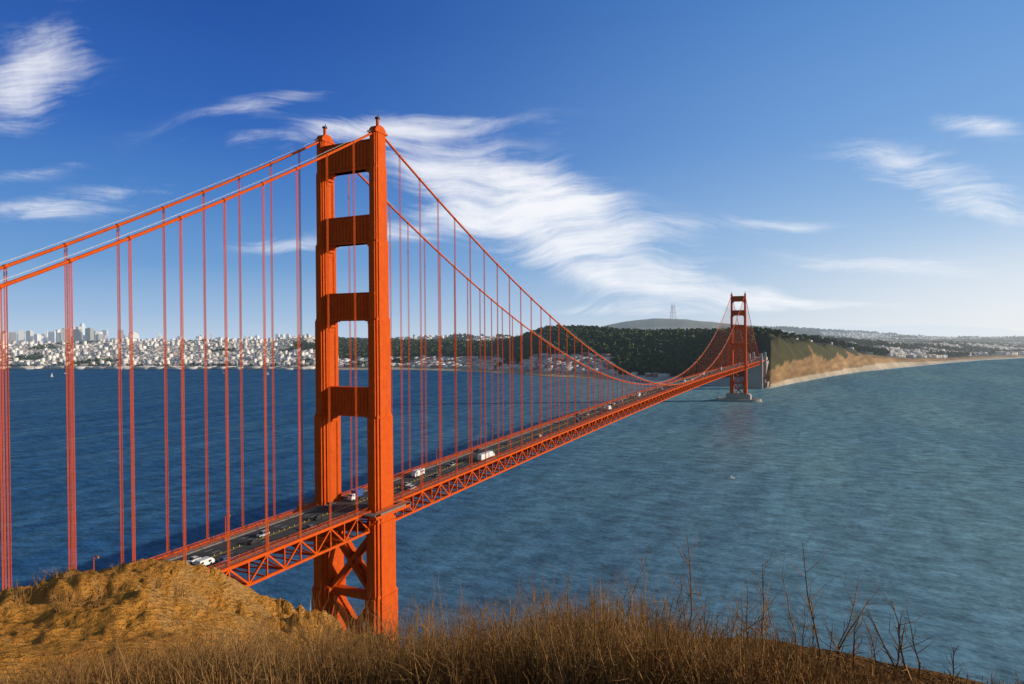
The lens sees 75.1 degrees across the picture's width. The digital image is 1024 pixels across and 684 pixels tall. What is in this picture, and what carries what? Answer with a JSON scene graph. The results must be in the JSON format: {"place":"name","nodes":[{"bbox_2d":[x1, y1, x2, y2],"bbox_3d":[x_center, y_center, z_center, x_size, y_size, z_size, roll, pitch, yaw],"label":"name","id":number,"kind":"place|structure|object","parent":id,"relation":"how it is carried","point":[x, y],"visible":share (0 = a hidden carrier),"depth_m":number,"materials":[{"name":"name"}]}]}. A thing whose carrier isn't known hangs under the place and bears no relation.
{"place":"outdoors","nodes":[
{"label":"outdoors","id":0,"kind":"place"},
{"bbox_2d":[0,558,985,683],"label":"headland","id":1,"kind":"structure","parent":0,"point":[35,620],"depth_m":25.38,"materials":[{"name":"brown soil"}]},
{"bbox_2d":[0,519,1023,683],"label":"dry brush","id":2,"kind":"object","parent":1,"relation":"on","point":[590,650],"visible":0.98,"depth_m":3.26,"materials":[{"name":"brown plant"}]},
{"bbox_2d":[0,335,1023,683],"bbox_3d":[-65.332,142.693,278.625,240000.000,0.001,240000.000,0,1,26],"label":"water","id":3,"kind":"structure","parent":0,"point":[896,483],"depth_m":607.19,"materials":[{"name":"blue liquid"}]},
{"bbox_2d":[716,393,761,401],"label":"tower pier","id":4,"kind":"structure","parent":3,"relation":"in","point":[737,397],"depth_m":1419.76,"materials":[{"name":"concrete"}]},
{"bbox_2d":[730,292,746,393],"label":"tower","id":5,"kind":"structure","parent":4,"relation":"on","point":[733,346],"depth_m":1430.12,"materials":[{"name":"orange metal"}]},
{"bbox_2d":[747,353,762,388],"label":"pylon","id":6,"kind":"object","parent":3,"relation":"on","point":[754,377],"visible":0.91,"depth_m":1736.90,"materials":[{"name":"concrete"}]},
{"bbox_2d":[752,352,766,376],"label":"pylon","id":7,"kind":"object","parent":3,"relation":"on","point":[764,363],"visible":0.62,"depth_m":1832.54,"materials":[{"name":"concrete"}]},
{"bbox_3d":[-213.825,100.854,-31.193,37.800,92.505,11.000,0,1,26],"label":"pylon","id":8,"kind":"object","parent":3,"relation":"in","visible":0},
{"bbox_2d":[0,130,760,384],"bbox_3d":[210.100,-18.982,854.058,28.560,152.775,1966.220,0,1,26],"label":"cables","id":9,"kind":"object","parent":8,"relation":"attached to","point":[54,266],"visible":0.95,"depth_m":223.16,"materials":[{"name":"orange metal"}]},
{"bbox_2d":[0,143,758,590],"bbox_3d":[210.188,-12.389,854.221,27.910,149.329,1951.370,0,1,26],"label":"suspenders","id":10,"kind":"object","parent":9,"relation":"hanging from","point":[68,415],"visible":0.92,"depth_m":230.00,"materials":[{"name":"orange metal"}]},
{"bbox_2d":[93,358,760,585],"bbox_3d":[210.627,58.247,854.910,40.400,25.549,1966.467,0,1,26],"label":"deck truss","id":11,"kind":"object","parent":10,"relation":"hanging from","point":[298,543],"visible":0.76,"depth_m":308.79,"materials":[{"name":"orange metal"}]},
{"bbox_2d":[159,361,748,568],"bbox_3d":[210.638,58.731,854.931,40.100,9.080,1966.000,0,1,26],"label":"sidewalks","id":12,"kind":"structure","parent":11,"relation":"attached to","point":[386,510],"depth_m":269.63,"materials":[{"name":"metal"}]},
{"bbox_2d":[170,361,756,568],"bbox_3d":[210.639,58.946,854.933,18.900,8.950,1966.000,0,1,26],"label":"roadway","id":13,"kind":"structure","parent":11,"relation":"on","point":[241,540],"depth_m":278.91,"materials":[{"name":"grey asphalt"}]},
{"bbox_2d":[187,556,200,562],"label":"car","id":14,"kind":"object","parent":13,"relation":"on","point":[191,559],"visible":0.8,"depth_m":209.08,"materials":[{"name":"white paint"}]},
{"bbox_2d":[195,556,214,565],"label":"car","id":15,"kind":"object","parent":13,"relation":"on","point":[205,560],"visible":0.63,"depth_m":205.20,"materials":[{"name":"white paint"}]},
{"bbox_2d":[218,556,232,563],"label":"car","id":16,"kind":"object","parent":13,"relation":"on","point":[224,558],"visible":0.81,"depth_m":208.19,"materials":[{"name":"blue paint"}]},
{"bbox_2d":[247,538,260,544],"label":"car","id":17,"kind":"object","parent":13,"relation":"on","point":[252,541],"visible":1,"depth_m":226.54,"materials":[{"name":"black paint"}]},
{"bbox_2d":[256,530,269,537],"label":"car","id":18,"kind":"object","parent":13,"relation":"on","point":[261,533],"visible":0.79,"depth_m":234.50,"materials":[{"name":"grey paint"}]},
{"bbox_2d":[305,524,315,529],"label":"car","id":19,"kind":"object","parent":13,"relation":"on","point":[309,526],"visible":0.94,"depth_m":242.64,"materials":[{"name":"grey paint"}]},
{"bbox_2d":[313,515,323,519],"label":"car","id":20,"kind":"object","parent":13,"relation":"on","point":[316,517],"visible":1,"depth_m":254.95,"materials":[{"name":"black paint"}]},
{"bbox_2d":[325,501,334,506],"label":"car","id":21,"kind":"object","parent":13,"relation":"on","point":[329,504],"visible":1,"depth_m":275.09,"materials":[{"name":"grey paint"}]},
{"bbox_2d":[347,488,362,500],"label":"truck","id":22,"kind":"object","parent":13,"relation":"on","point":[352,495],"visible":0.98,"depth_m":284.56,"materials":[{"name":"blue paint"}]},
{"bbox_2d":[411,468,424,476],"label":"van","id":23,"kind":"object","parent":13,"relation":"on","point":[416,473],"visible":0.91,"depth_m":327.23,"materials":[{"name":"white paint"}]},
{"bbox_2d":[171,361,753,563],"bbox_3d":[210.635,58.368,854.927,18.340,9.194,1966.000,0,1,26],"label":"lane markings","id":24,"kind":"object","parent":13,"relation":"on","point":[398,486],"visible":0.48,"depth_m":287.39,"materials":[{"name":"yellow paint"}]},
{"bbox_2d":[477,450,494,461],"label":"truck","id":25,"kind":"object","parent":13,"relation":"on","point":[481,456],"visible":0.97,"depth_m":365.34,"materials":[{"name":"white paint"}]},
{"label":"tower pier","id":26,"kind":"object","parent":3,"relation":"in","visible":0},
{"bbox_2d":[312,115,397,646],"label":"tower","id":27,"kind":"structure","parent":26,"relation":"on","point":[376,572],"depth_m":274.25,"materials":[{"name":"orange metal"}]},
{"bbox_2d":[0,0,1023,337],"label":"sky","id":28,"kind":"structure","parent":0,"point":[824,163],"materials":[{"name":"blue"}]},
{"bbox_2d":[16,318,1023,387],"bbox_3d":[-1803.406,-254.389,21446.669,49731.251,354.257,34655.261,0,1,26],"label":"san francisco terrain","id":29,"kind":"structure","parent":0,"point":[792,360],"depth_m":2566.87,"materials":[{"name":"green plant"}]},
{"bbox_2d":[0,323,314,343],"bbox_3d":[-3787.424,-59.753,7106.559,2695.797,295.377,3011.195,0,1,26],"label":"city skyline","id":30,"kind":"structure","parent":29,"relation":"on","point":[81,332],"depth_m":6369.51},
{"bbox_2d":[0,337,353,366],"bbox_3d":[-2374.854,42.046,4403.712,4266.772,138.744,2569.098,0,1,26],"label":"city buildings","id":31,"kind":"structure","parent":29,"relation":"on","point":[38,356],"depth_m":3444.55,"materials":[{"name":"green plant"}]},
{"bbox_2d":[0,327,1023,376],"bbox_3d":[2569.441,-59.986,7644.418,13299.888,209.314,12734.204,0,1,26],"label":"city blocks","id":32,"kind":"structure","parent":29,"relation":"on","point":[148,353],"depth_m":3367.81,"materials":[{"name":"white concrete"}]},
{"bbox_2d":[338,324,889,376],"bbox_3d":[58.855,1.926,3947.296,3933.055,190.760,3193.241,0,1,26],"label":"wooded hills","id":33,"kind":"structure","parent":29,"relation":"on","point":[668,361],"depth_m":2673.29,"materials":[{"name":"green plant"}]},
{"bbox_2d":[670,303,676,318],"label":"radio tower","id":34,"kind":"structure","parent":29,"relation":"on","point":[672,307],"depth_m":8049.56,"materials":[{"name":"grey metal"}]},
{"bbox_2d":[763,379,768,387],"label":"small building","id":35,"kind":"structure","parent":29,"relation":"on","point":[765,384],"depth_m":1749.55,"materials":[{"name":"concrete"}]},
{"bbox_2d":[715,326,1023,342],"bbox_3d":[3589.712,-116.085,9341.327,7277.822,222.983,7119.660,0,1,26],"label":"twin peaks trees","id":36,"kind":"object","parent":29,"relation":"on","point":[904,336],"visible":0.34,"depth_m":6779.28,"materials":[{"name":"green plant"}]},
{"bbox_2d":[776,358,1015,386],"bbox_3d":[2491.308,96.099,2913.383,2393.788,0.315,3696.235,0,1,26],"label":"surf line","id":37,"kind":"object","parent":29,"relation":"on","point":[889,368],"visible":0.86,"depth_m":2653.44,"materials":[{"name":"white liquid"}]},
{"bbox_2d":[785,328,1023,357],"bbox_3d":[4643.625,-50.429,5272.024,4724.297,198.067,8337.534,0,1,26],"label":"houses","id":38,"kind":"structure","parent":29,"relation":"on","point":[904,344],"depth_m":4029.26,"materials":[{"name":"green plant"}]}
]}

